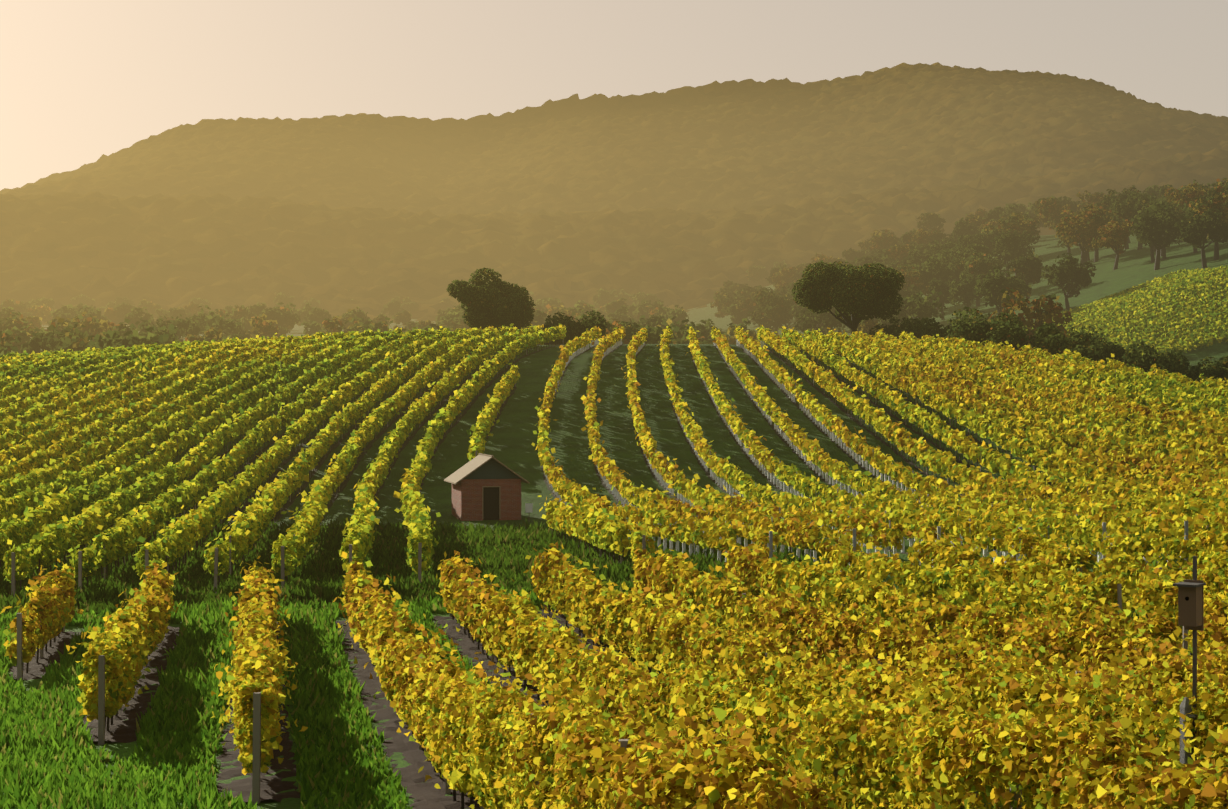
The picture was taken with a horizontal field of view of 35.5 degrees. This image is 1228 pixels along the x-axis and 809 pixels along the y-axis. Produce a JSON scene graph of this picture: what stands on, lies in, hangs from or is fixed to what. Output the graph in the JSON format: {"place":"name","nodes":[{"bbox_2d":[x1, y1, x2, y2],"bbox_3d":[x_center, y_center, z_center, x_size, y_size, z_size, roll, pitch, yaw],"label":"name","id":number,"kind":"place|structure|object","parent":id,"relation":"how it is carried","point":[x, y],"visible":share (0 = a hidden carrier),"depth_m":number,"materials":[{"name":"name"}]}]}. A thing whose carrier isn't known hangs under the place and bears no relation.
{"place":"outdoors","nodes":[
{"label":"outdoors","id":0,"kind":"place"},
{"bbox_2d":[27,344,1183,569],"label":"soil strips","id":1,"kind":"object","parent":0,"point":[367,448],"depth_m":152.65,"materials":[{"name":"brown soil"}]},
{"bbox_2d":[0,323,1227,665],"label":"vine leaves","id":2,"kind":"object","parent":1,"relation":"on","point":[38,477],"visible":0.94,"depth_m":133.56,"materials":[{"name":"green plant"}]},
{"bbox_2d":[544,339,1190,571],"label":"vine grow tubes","id":3,"kind":"object","parent":1,"relation":"on","point":[768,474],"visible":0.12,"depth_m":136.27},
{"bbox_2d":[0,62,1227,324],"bbox_3d":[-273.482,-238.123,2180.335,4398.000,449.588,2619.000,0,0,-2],"label":"mountain","id":4,"kind":"structure","parent":0,"point":[686,198],"depth_m":1648.93,"materials":[{"name":"green plant"}]},
{"bbox_2d":[0,0,1227,190],"label":"sky","id":5,"kind":"structure","parent":0,"point":[82,81],"materials":[{"name":"beige"}]},
{"bbox_2d":[1,232,1227,808],"bbox_3d":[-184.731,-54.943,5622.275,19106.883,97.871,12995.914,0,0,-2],"label":"terrain","id":6,"kind":"structure","parent":0,"point":[511,438],"depth_m":159.56,"materials":[{"name":"green plant"}]},
{"bbox_2d":[0,518,864,808],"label":"grass tufts","id":7,"kind":"object","parent":6,"relation":"on","point":[60,752],"visible":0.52,"depth_m":53.20,"materials":[{"name":"green plant"}]},
{"bbox_2d":[8,598,964,808],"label":"soil strips","id":8,"kind":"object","parent":6,"relation":"on","point":[427,794],"visible":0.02,"depth_m":44.91,"materials":[{"name":"brown soil"}]},
{"bbox_2d":[444,453,528,520],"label":"hut","id":9,"kind":"object","parent":6,"relation":"on","point":[486,487],"visible":0.85,"depth_m":117.18,"materials":[{"name":"brick"}]},
{"bbox_2d":[0,337,1218,808],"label":"vine trunks","id":10,"kind":"object","parent":6,"relation":"on","point":[336,491],"visible":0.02,"depth_m":129.51,"materials":[{"name":"brown wood"}]},
{"bbox_2d":[0,178,1227,355],"bbox_3d":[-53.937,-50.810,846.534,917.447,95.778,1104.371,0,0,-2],"label":"forest trees","id":11,"kind":"object","parent":6,"relation":"on","point":[919,259],"depth_m":581.71,"materials":[{"name":"green plant"}]},
{"bbox_2d":[8,331,1226,808],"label":"trellis posts","id":12,"kind":"object","parent":6,"relation":"on","point":[256,727],"visible":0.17,"depth_m":68.47,"materials":[{"name":"grey wood"}]},
{"bbox_2d":[66,554,1227,808],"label":"vine leaves","id":13,"kind":"object","parent":12,"relation":"on","point":[1042,722],"visible":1,"depth_m":28.72,"materials":[{"name":"yellow plant"}]},
{"bbox_2d":[1026,265,1227,363],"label":"distant vineyard","id":14,"kind":"object","parent":6,"relation":"on","point":[1116,316],"visible":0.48,"depth_m":396.14,"materials":[{"name":"green plant"}]},
{"bbox_2d":[1180,697,1192,763],"bbox_3d":[6.075,4.309,20.377,0.100,2.400,0.100,0,0,-19],"label":"vineyard post","id":15,"kind":"object","parent":6,"relation":"on","point":[1185,708],"visible":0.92,"depth_m":20.34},
{"bbox_2d":[1173,556,1205,766],"bbox_3d":[6.087,2.909,20.258,0.255,2.600,0.395,0,0,36],"label":"birdhouse","id":16,"kind":"object","parent":15,"relation":"attached to","point":[1190,604],"visible":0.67,"depth_m":20.21,"materials":[{"name":"brown wood"}]}
]}

